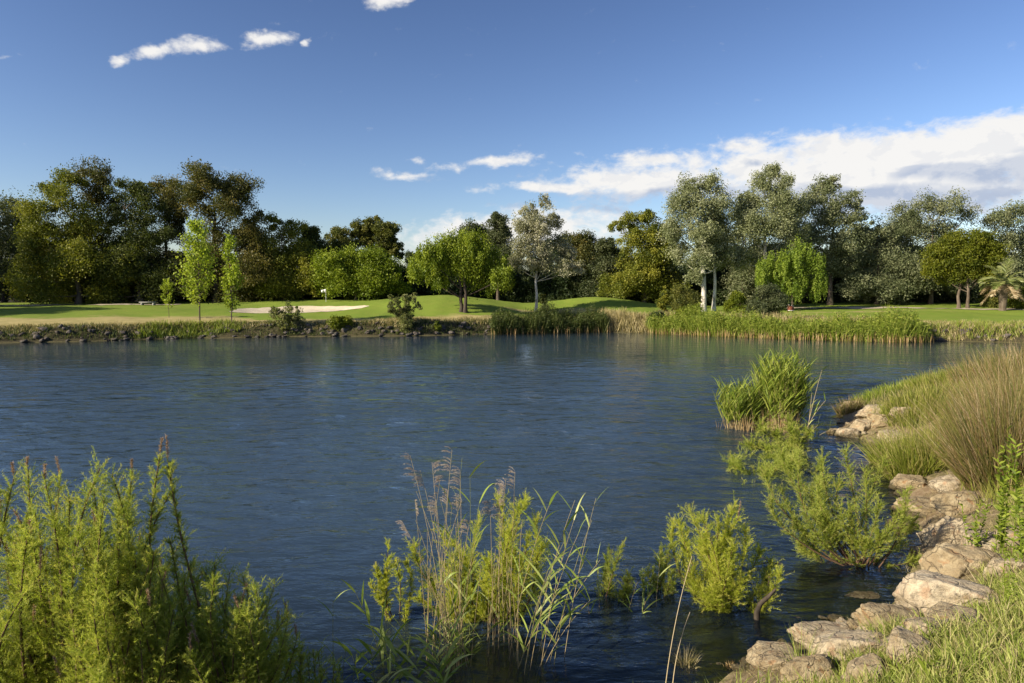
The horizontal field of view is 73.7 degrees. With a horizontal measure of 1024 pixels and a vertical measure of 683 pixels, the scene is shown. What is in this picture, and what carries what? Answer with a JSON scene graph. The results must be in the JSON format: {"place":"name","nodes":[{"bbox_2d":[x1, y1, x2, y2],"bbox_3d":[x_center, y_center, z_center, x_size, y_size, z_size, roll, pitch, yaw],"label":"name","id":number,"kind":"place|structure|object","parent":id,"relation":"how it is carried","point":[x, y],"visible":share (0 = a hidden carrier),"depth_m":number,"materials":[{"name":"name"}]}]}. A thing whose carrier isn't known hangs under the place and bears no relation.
{"place":"outdoors","nodes":[
{"label":"outdoors","id":0,"kind":"place"},
{"bbox_2d":[0,332,1023,635],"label":"water","id":1,"kind":"structure","parent":0,"point":[286,454],"depth_m":19.64,"materials":[{"name":"blue liquid"}]},
{"bbox_2d":[367,538,417,637],"bbox_3d":[-1.480,3.029,8.518,0.623,1.310,0.546,0,4,0],"label":"tamarisk shrub","id":2,"kind":"object","parent":1,"relation":"in","point":[381,585],"visible":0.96,"depth_m":8.41,"materials":[{"name":"green plant"}]},
{"bbox_2d":[397,487,554,651],"bbox_3d":[-0.454,2.731,8.436,1.961,1.927,1.405,0,4,0],"label":"tamarisk shrub","id":3,"kind":"object","parent":1,"relation":"in","point":[481,608],"visible":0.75,"depth_m":8.34,"materials":[{"name":"green plant"}]},
{"bbox_2d":[588,536,637,614],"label":"tamarisk shrub","id":4,"kind":"object","parent":1,"relation":"in","point":[627,587],"visible":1,"depth_m":9.07,"materials":[{"name":"green plant"}]},
{"bbox_2d":[635,540,679,609],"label":"tamarisk shrub","id":5,"kind":"object","parent":1,"relation":"in","point":[665,591],"visible":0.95,"depth_m":9.18,"materials":[{"name":"green plant"}]},
{"bbox_2d":[662,491,792,627],"bbox_3d":[2.804,2.817,8.905,1.587,1.829,1.319,0,4,0],"label":"tamarisk shrub","id":6,"kind":"object","parent":1,"relation":"in","point":[717,603],"visible":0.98,"depth_m":8.81,"materials":[{"name":"green plant"}]},
{"bbox_2d":[712,345,824,436],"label":"reed island","id":7,"kind":"structure","parent":1,"relation":"in","point":[781,385],"depth_m":20.17,"materials":[{"name":"green plant"}]},
{"bbox_2d":[719,411,835,504],"bbox_3d":[6.256,2.796,16.565,2.541,1.839,5.327,1,4,16],"label":"tamarisk shrub","id":8,"kind":"object","parent":1,"relation":"in","point":[736,464],"visible":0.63,"depth_m":16.65,"materials":[{"name":"green plant"}]},
{"bbox_2d":[755,436,922,576],"bbox_3d":[4.887,2.692,10.310,2.393,2.274,1.672,3,5,36],"label":"tamarisk shrub","id":9,"kind":"object","parent":1,"relation":"in","point":[821,516],"visible":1,"depth_m":10.20,"materials":[{"name":"green plant"}]},
{"bbox_2d":[843,591,884,606],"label":"rock","id":10,"kind":"object","parent":1,"relation":"in","point":[852,598],"visible":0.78,"depth_m":9.05,"materials":[{"name":"beige stone"}]},
{"bbox_2d":[0,295,1023,682],"bbox_3d":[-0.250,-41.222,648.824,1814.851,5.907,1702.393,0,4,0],"label":"ground","id":11,"kind":"structure","parent":0,"point":[606,647],"depth_m":10.55,"materials":[{"name":"green plant"}]},
{"bbox_2d":[0,186,50,301],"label":"eucalyptus tree","id":12,"kind":"object","parent":11,"relation":"on","point":[7,220],"visible":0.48,"depth_m":96.43,"materials":[{"name":"green plant"}]},
{"bbox_2d":[0,162,143,304],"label":"eucalyptus tree","id":13,"kind":"object","parent":11,"relation":"on","point":[76,255],"visible":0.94,"depth_m":89.35,"materials":[{"name":"green plant"}]},
{"bbox_2d":[0,455,156,682],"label":"tamarisk shrub","id":14,"kind":"object","parent":11,"relation":"on","point":[29,659],"visible":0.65,"depth_m":5.21,"materials":[{"name":"green plant"}]},
{"bbox_2d":[41,154,143,301],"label":"eucalyptus tree","id":15,"kind":"object","parent":11,"relation":"on","point":[95,174],"visible":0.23,"depth_m":95.02,"materials":[{"name":"green plant"}]},
{"bbox_2d":[42,449,203,682],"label":"tamarisk shrub","id":16,"kind":"object","parent":11,"relation":"on","point":[124,658],"visible":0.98,"depth_m":4.93,"materials":[{"name":"green plant"}]},
{"bbox_2d":[80,176,186,303],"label":"eucalyptus tree","id":17,"kind":"object","parent":11,"relation":"on","point":[139,192],"visible":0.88,"depth_m":91.80,"materials":[{"name":"green plant"}]},
{"bbox_2d":[135,174,195,286],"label":"eucalyptus tree","id":18,"kind":"object","parent":11,"relation":"on","point":[170,188],"visible":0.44,"depth_m":98.33,"materials":[{"name":"green plant"}]},
{"bbox_2d":[128,433,228,682],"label":"tamarisk shrub","id":19,"kind":"object","parent":11,"relation":"on","point":[153,526],"visible":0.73,"depth_m":5.23,"materials":[{"name":"green plant"}]},
{"bbox_2d":[133,318,245,337],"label":"rough grass","id":20,"kind":"structure","parent":11,"relation":"on","point":[194,332],"depth_m":64.47,"materials":[{"name":"green plant"}]},
{"bbox_2d":[169,215,218,321],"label":"young poplar","id":21,"kind":"object","parent":11,"relation":"on","point":[197,228],"visible":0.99,"depth_m":65.28,"materials":[{"name":"green plant"}]},
{"bbox_2d":[133,523,257,682],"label":"tamarisk shrub","id":22,"kind":"object","parent":11,"relation":"on","point":[163,587],"visible":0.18,"depth_m":5.59,"materials":[{"name":"green plant"}]},
{"bbox_2d":[0,318,393,333],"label":"rough grass","id":23,"kind":"structure","parent":11,"relation":"on","point":[121,325],"depth_m":63.19,"materials":[{"name":"green plant"}]},
{"bbox_2d":[148,156,277,304],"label":"eucalyptus tree","id":24,"kind":"object","parent":11,"relation":"on","point":[230,197],"visible":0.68,"depth_m":92.80,"materials":[{"name":"green plant"}]},
{"bbox_2d":[214,233,246,321],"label":"young poplar","id":25,"kind":"object","parent":11,"relation":"on","point":[230,278],"visible":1,"depth_m":65.46,"materials":[{"name":"green plant"}]},
{"bbox_2d":[173,547,304,682],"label":"tamarisk shrub","id":26,"kind":"object","parent":11,"relation":"on","point":[239,652],"visible":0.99,"depth_m":5.27,"materials":[{"name":"green plant"}]},
{"bbox_2d":[0,318,491,340],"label":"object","id":27,"kind":"structure","parent":11,"relation":"on","point":[149,327],"depth_m":65.31,"materials":[{"name":"green plant"}]},
{"bbox_2d":[232,211,326,300],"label":"eucalyptus tree","id":28,"kind":"object","parent":11,"relation":"on","point":[287,281],"visible":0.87,"depth_m":95.83,"materials":[{"name":"green plant"}]},
{"bbox_2d":[268,300,305,334],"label":"willow shrub","id":29,"kind":"object","parent":11,"relation":"on","point":[285,317],"visible":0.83,"depth_m":66.74,"materials":[{"name":"green plant"}]},
{"bbox_2d":[230,305,366,312],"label":"sand bunker","id":30,"kind":"object","parent":11,"relation":"on","point":[306,309],"visible":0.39,"depth_m":85.57},
{"bbox_2d":[280,628,342,682],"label":"tamarisk shrub","id":31,"kind":"object","parent":11,"relation":"on","point":[303,677],"visible":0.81,"depth_m":5.79,"materials":[{"name":"green plant"}]},
{"bbox_2d":[298,225,333,265],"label":"eucalyptus tree","id":32,"kind":"object","parent":11,"relation":"on","point":[312,233],"visible":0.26,"depth_m":99.82,"materials":[{"name":"green plant"}]},
{"bbox_2d":[324,225,360,252],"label":"eucalyptus tree","id":33,"kind":"object","parent":11,"relation":"on","point":[339,238],"visible":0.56,"depth_m":104.03,"materials":[{"name":"green plant"}]},
{"bbox_2d":[306,240,416,300],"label":"laurel tree","id":34,"kind":"object","parent":11,"relation":"on","point":[368,270],"visible":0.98,"depth_m":92.90,"materials":[{"name":"green plant"}]},
{"bbox_2d":[346,215,404,259],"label":"eucalyptus tree","id":35,"kind":"object","parent":11,"relation":"on","point":[376,229],"visible":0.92,"depth_m":105.78,"materials":[{"name":"green plant"}]},
{"bbox_2d":[330,580,473,682],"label":"reed clump","id":36,"kind":"object","parent":11,"relation":"on","point":[383,636],"visible":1,"depth_m":6.96,"materials":[{"name":"green plant"}]},
{"bbox_2d":[387,292,422,335],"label":"willow shrub","id":37,"kind":"object","parent":11,"relation":"on","point":[404,316],"visible":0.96,"depth_m":67.59,"materials":[{"name":"green plant"}]},
{"bbox_2d":[406,257,470,295],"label":"evergreen bush","id":38,"kind":"object","parent":11,"relation":"on","point":[426,290],"visible":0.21,"depth_m":98.54,"materials":[{"name":"green plant"}]},
{"bbox_2d":[395,436,524,682],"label":"reed clump","id":39,"kind":"object","parent":11,"relation":"on","point":[445,624],"visible":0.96,"depth_m":7.56,"materials":[{"name":"green plant"}]},
{"bbox_2d":[405,224,515,312],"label":"pepper tree","id":40,"kind":"object","parent":11,"relation":"on","point":[464,255],"visible":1,"depth_m":77.09,"materials":[{"name":"green plant"}]},
{"bbox_2d":[485,211,518,299],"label":"poplar tree","id":41,"kind":"object","parent":11,"relation":"on","point":[499,231],"visible":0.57,"depth_m":100.74,"materials":[{"name":"green plant"}]},
{"bbox_2d":[499,270,530,302],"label":"evergreen bush","id":42,"kind":"object","parent":11,"relation":"on","point":[514,293],"visible":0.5,"depth_m":105.25,"materials":[{"name":"green plant"}]},
{"bbox_2d":[518,269,558,302],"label":"evergreen bush","id":43,"kind":"object","parent":11,"relation":"on","point":[543,286],"visible":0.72,"depth_m":104.52,"materials":[{"name":"green plant"}]},
{"bbox_2d":[503,193,585,309],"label":"white poplar","id":44,"kind":"object","parent":11,"relation":"on","point":[536,226],"visible":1,"depth_m":82.46,"materials":[{"name":"green plant"}]},
{"bbox_2d":[485,299,611,334],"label":"reed bed","id":45,"kind":"object","parent":11,"relation":"on","point":[550,320],"visible":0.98,"depth_m":71.85,"materials":[{"name":"green plant"}]},
{"bbox_2d":[496,489,605,682],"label":"reed clump","id":46,"kind":"object","parent":11,"relation":"on","point":[552,603],"visible":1,"depth_m":7.37,"materials":[{"name":"green plant"}]},
{"bbox_2d":[539,260,582,301],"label":"evergreen bush","id":47,"kind":"object","parent":11,"relation":"on","point":[560,284],"visible":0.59,"depth_m":102.99,"materials":[{"name":"green plant"}]},
{"bbox_2d":[556,228,599,297],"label":"eucalyptus tree","id":48,"kind":"object","parent":11,"relation":"on","point":[580,243],"visible":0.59,"depth_m":102.32,"materials":[{"name":"green plant"}]},
{"bbox_2d":[562,243,608,297],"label":"willow tree","id":49,"kind":"object","parent":11,"relation":"on","point":[586,272],"visible":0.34,"depth_m":102.08,"materials":[{"name":"green plant"}]},
{"bbox_2d":[586,236,624,297],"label":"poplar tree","id":50,"kind":"object","parent":11,"relation":"on","point":[606,263],"visible":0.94,"depth_m":100.49,"materials":[{"name":"green plant"}]},
{"bbox_2d":[572,542,675,626],"bbox_3d":[1.440,3.103,8.731,1.430,1.026,0.421,0,4,0],"label":"reed clump","id":51,"kind":"object","parent":11,"relation":"on","point":[643,604],"visible":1,"depth_m":8.71,"materials":[{"name":"green plant"}]},
{"bbox_2d":[591,306,674,332],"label":"rough grass","id":52,"kind":"structure","parent":11,"relation":"on","point":[623,318],"depth_m":74.39,"materials":[{"name":"beige plant"}]},
{"bbox_2d":[595,208,692,304],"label":"eucalyptus tree","id":53,"kind":"object","parent":11,"relation":"on","point":[640,275],"visible":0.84,"depth_m":95.77,"materials":[{"name":"green plant"}]},
{"bbox_2d":[646,233,690,304],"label":"willow tree","id":54,"kind":"object","parent":11,"relation":"on","point":[672,269],"visible":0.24,"depth_m":97.35,"materials":[{"name":"green plant"}]},
{"bbox_2d":[643,302,704,335],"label":"reed bed","id":55,"kind":"object","parent":11,"relation":"on","point":[684,322],"visible":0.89,"depth_m":69.85,"materials":[{"name":"green plant"}]},
{"bbox_2d":[665,282,705,312],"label":"round bush","id":56,"kind":"object","parent":11,"relation":"on","point":[682,296],"visible":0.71,"depth_m":76.27,"materials":[{"name":"green plant"}]},
{"bbox_2d":[654,168,748,310],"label":"white poplar","id":57,"kind":"object","parent":11,"relation":"on","point":[690,202],"visible":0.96,"depth_m":84.54,"materials":[{"name":"green plant"}]},
{"bbox_2d":[687,269,731,305],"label":"evergreen bush","id":58,"kind":"object","parent":11,"relation":"on","point":[709,287],"visible":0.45,"depth_m":99.36,"materials":[{"name":"green plant"}]},
{"bbox_2d":[693,209,732,310],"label":"white poplar","id":59,"kind":"object","parent":11,"relation":"on","point":[721,243],"visible":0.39,"depth_m":86.25,"materials":[{"name":"green plant"}]},
{"bbox_2d":[720,290,746,314],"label":"round bush","id":60,"kind":"object","parent":11,"relation":"on","point":[737,298],"visible":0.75,"depth_m":74.22,"materials":[{"name":"green plant"}]},
{"bbox_2d":[717,194,769,304],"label":"willow tree","id":61,"kind":"object","parent":11,"relation":"on","point":[746,285],"visible":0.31,"depth_m":96.83,"materials":[{"name":"green plant"}]},
{"bbox_2d":[743,279,793,316],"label":"round bush","id":62,"kind":"object","parent":11,"relation":"on","point":[770,299],"visible":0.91,"depth_m":71.44,"materials":[{"name":"green plant"}]},
{"bbox_2d":[728,162,814,277],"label":"white poplar","id":63,"kind":"object","parent":11,"relation":"on","point":[773,222],"visible":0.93,"depth_m":85.81,"materials":[{"name":"green plant"}]},
{"bbox_2d":[745,640,800,671],"bbox_3d":[2.778,3.343,7.070,0.604,0.336,0.579,-1,4,-11],"label":"rock","id":64,"kind":"object","parent":11,"relation":"on","point":[763,655],"visible":0.61,"depth_m":7.02,"materials":[{"name":"beige stone"}]},
{"bbox_2d":[755,234,829,304],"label":"weeping willow","id":65,"kind":"object","parent":11,"relation":"on","point":[788,278],"visible":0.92,"depth_m":82.97,"materials":[{"name":"green plant"}]},
{"bbox_2d":[780,654,838,682],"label":"rock","id":66,"kind":"object","parent":11,"relation":"on","point":[799,664],"visible":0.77,"depth_m":6.29,"materials":[{"name":"beige stone"}]},
{"bbox_2d":[690,301,935,342],"bbox_3d":[26.451,-1.979,62.992,21.794,3.604,5.719,2,5,31],"label":"reed bed","id":67,"kind":"object","parent":11,"relation":"on","point":[890,325],"visible":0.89,"depth_m":60.79,"materials":[{"name":"green plant"}]},
{"bbox_2d":[786,621,850,649],"bbox_3d":[3.349,3.184,7.274,0.714,0.253,0.641,6,7,0],"label":"rock","id":68,"kind":"object","parent":11,"relation":"on","point":[820,627],"visible":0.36,"depth_m":7.31,"materials":[{"name":"beige stone"}]},
{"bbox_2d":[794,173,869,304],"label":"white poplar","id":69,"kind":"object","parent":11,"relation":"on","point":[828,215],"visible":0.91,"depth_m":89.83,"materials":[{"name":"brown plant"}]},
{"bbox_2d":[809,629,888,665],"bbox_3d":[3.393,3.142,6.697,0.936,0.592,0.577,-6,1,0],"label":"rock","id":70,"kind":"object","parent":11,"relation":"on","point":[835,636],"visible":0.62,"depth_m":6.62,"materials":[{"name":"beige stone"}]},
{"bbox_2d":[839,653,884,682],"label":"rock","id":71,"kind":"object","parent":11,"relation":"on","point":[859,663],"visible":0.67,"depth_m":6.01,"materials":[{"name":"beige stone"}]},
{"bbox_2d":[833,215,916,305],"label":"willow tree","id":72,"kind":"object","parent":11,"relation":"on","point":[857,285],"visible":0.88,"depth_m":90.54,"materials":[{"name":"green plant"}]},
{"bbox_2d":[851,602,919,626],"bbox_3d":[4.086,3.066,7.317,0.740,0.372,0.664,9,9,5],"label":"rock","id":73,"kind":"object","parent":11,"relation":"on","point":[869,610],"visible":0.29,"depth_m":7.35,"materials":[{"name":"beige stone"}]},
{"bbox_2d":[846,423,931,466],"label":"grass clump","id":74,"kind":"object","parent":11,"relation":"on","point":[870,458],"visible":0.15,"depth_m":16.16,"materials":[{"name":"green plant"}]},
{"bbox_2d":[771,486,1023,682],"bbox_3d":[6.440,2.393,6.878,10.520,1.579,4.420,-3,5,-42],"label":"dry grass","id":75,"kind":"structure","parent":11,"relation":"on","point":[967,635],"depth_m":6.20,"materials":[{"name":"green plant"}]},
{"bbox_2d":[850,369,951,404],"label":"rush clump","id":76,"kind":"object","parent":11,"relation":"on","point":[877,394],"visible":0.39,"depth_m":23.62,"materials":[{"name":"green plant"}]},
{"bbox_2d":[886,625,930,666],"bbox_3d":[3.614,2.850,6.214,0.519,0.437,0.440,12,11,5],"label":"rock","id":77,"kind":"object","parent":11,"relation":"on","point":[903,636],"visible":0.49,"depth_m":6.09,"materials":[{"name":"beige stone"}]},
{"bbox_2d":[888,473,928,490],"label":"rock","id":78,"kind":"object","parent":11,"relation":"on","point":[899,481],"visible":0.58,"depth_m":13.85,"materials":[{"name":"beige stone"}]},
{"bbox_2d":[890,496,933,516],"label":"rock","id":79,"kind":"object","parent":11,"relation":"on","point":[923,502],"visible":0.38,"depth_m":12.39,"materials":[{"name":"beige stone"}]},
{"bbox_2d":[860,413,966,481],"bbox_3d":[8.973,2.231,14.752,3.094,1.824,2.664,0,4,0],"label":"grass clump","id":80,"kind":"object","parent":11,"relation":"on","point":[915,461],"visible":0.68,"depth_m":14.62,"materials":[{"name":"green plant"}]},
{"bbox_2d":[901,617,948,639],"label":"rock","id":81,"kind":"object","parent":11,"relation":"on","point":[907,622],"visible":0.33,"depth_m":6.64,"materials":[{"name":"beige stone"}]},
{"bbox_2d":[872,377,978,426],"bbox_3d":[11.614,1.695,19.154,2.892,1.369,2.713,0,4,0],"label":"grass clump","id":82,"kind":"object","parent":11,"relation":"on","point":[906,400],"visible":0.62,"depth_m":19.16,"materials":[{"name":"green plant"}]},
{"bbox_2d":[872,185,983,303],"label":"willow tree","id":83,"kind":"object","parent":11,"relation":"on","point":[909,270],"visible":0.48,"depth_m":92.39,"materials":[{"name":"green plant"}]},
{"bbox_2d":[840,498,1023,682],"bbox_3d":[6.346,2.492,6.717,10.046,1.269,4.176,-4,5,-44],"label":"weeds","id":84,"kind":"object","parent":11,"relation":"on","point":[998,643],"visible":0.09,"depth_m":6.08,"materials":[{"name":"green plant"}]},
{"bbox_2d":[850,319,1023,340],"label":"rough grass","id":85,"kind":"structure","parent":11,"relation":"on","point":[953,327],"depth_m":59.86,"materials":[{"name":"green plant"}]},
{"bbox_2d":[916,515,968,546],"bbox_3d":[6.647,3.130,10.442,0.764,0.842,0.569,-14,-6,12],"label":"rock","id":86,"kind":"object","parent":11,"relation":"on","point":[946,529],"visible":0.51,"depth_m":10.33,"materials":[{"name":"beige stone"}]},
{"bbox_2d":[929,474,961,492],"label":"rock","id":87,"kind":"object","parent":11,"relation":"on","point":[941,484],"visible":0.59,"depth_m":12.97,"materials":[{"name":"beige stone"}]},
{"bbox_2d":[869,374,1023,509],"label":"grass","id":88,"kind":"structure","parent":11,"relation":"on","point":[991,495],"depth_m":17.14,"materials":[{"name":"green plant"}]},
{"bbox_2d":[892,570,1003,614],"bbox_3d":[5.115,3.177,7.908,1.318,0.908,0.813,8,9,11],"label":"rock","id":89,"kind":"object","parent":11,"relation":"on","point":[922,588],"visible":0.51,"depth_m":7.78,"materials":[{"name":"beige stone"}]},
{"bbox_2d":[924,601,984,626],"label":"rock","id":90,"kind":"object","parent":11,"relation":"on","point":[939,608],"visible":0.36,"depth_m":7.02,"materials":[{"name":"beige stone"}]},
{"bbox_2d":[885,358,1023,493],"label":"rush clump","id":91,"kind":"object","parent":11,"relation":"on","point":[973,450],"visible":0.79,"depth_m":12.28,"materials":[{"name":"beige plant"}]},
{"bbox_2d":[930,490,983,516],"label":"rock","id":92,"kind":"object","parent":11,"relation":"on","point":[946,503],"visible":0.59,"depth_m":11.63,"materials":[{"name":"beige stone"}]},
{"bbox_2d":[894,354,1022,390],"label":"rush clump","id":93,"kind":"object","parent":11,"relation":"on","point":[933,379],"visible":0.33,"depth_m":21.66,"materials":[{"name":"green plant"}]},
{"bbox_2d":[918,543,1006,578],"bbox_3d":[6.025,3.008,9.119,1.082,0.635,0.645,-1,4,-11],"label":"rock","id":94,"kind":"object","parent":11,"relation":"on","point":[949,559],"visible":0.54,"depth_m":8.94,"materials":[{"name":"beige stone"}]},
{"bbox_2d":[917,227,1011,307],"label":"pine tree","id":95,"kind":"object","parent":11,"relation":"on","point":[955,257],"visible":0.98,"depth_m":83.09,"materials":[{"name":"green plant"}]},
{"bbox_2d":[917,339,1023,431],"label":"rush clump","id":96,"kind":"object","parent":11,"relation":"on","point":[995,389],"visible":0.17,"depth_m":14.14,"materials":[{"name":"plant"}]},
{"bbox_2d":[958,498,990,546],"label":"leafy herb","id":97,"kind":"object","parent":11,"relation":"on","point":[976,540],"visible":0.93,"depth_m":9.49,"materials":[{"name":"green plant"}]},
{"bbox_2d":[960,530,999,552],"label":"rock","id":98,"kind":"object","parent":11,"relation":"on","point":[990,538],"visible":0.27,"depth_m":9.57,"materials":[{"name":"beige stone"}]},
{"bbox_2d":[937,340,1023,384],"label":"rush clump","id":99,"kind":"object","parent":11,"relation":"on","point":[1007,357],"visible":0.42,"depth_m":20.33,"materials":[{"name":"plant"}]},
{"bbox_2d":[947,196,1023,302],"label":"willow tree","id":100,"kind":"object","parent":11,"relation":"on","point":[1007,217],"visible":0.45,"depth_m":94.10,"materials":[{"name":"green plant"}]},
{"bbox_2d":[977,257,1023,310],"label":"palm tree","id":101,"kind":"object","parent":11,"relation":"on","point":[1001,286],"visible":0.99,"depth_m":79.49,"materials":[{"name":"green plant"}]},
{"bbox_2d":[991,445,1015,553],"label":"leafy herb","id":102,"kind":"object","parent":11,"relation":"on","point":[1001,530],"visible":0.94,"depth_m":9.02,"materials":[{"name":"green plant"}]},
{"bbox_2d":[983,557,1023,579],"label":"rock","id":103,"kind":"object","parent":11,"relation":"on","point":[994,561],"visible":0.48,"depth_m":8.31,"materials":[{"name":"beige stone"}]},
{"bbox_2d":[1005,425,1023,561],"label":"leafy herb","id":104,"kind":"object","parent":11,"relation":"on","point":[1016,495],"visible":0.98,"depth_m":8.38,"materials":[{"name":"green plant"}]},
{"bbox_2d":[0,0,1023,268],"label":"sky","id":105,"kind":"structure","parent":0,"point":[425,117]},
{"bbox_2d":[783,491,1023,682],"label":"grass","id":106,"kind":"structure","parent":0,"point":[1009,655],"depth_m":6.06,"materials":[{"name":"green plant"}]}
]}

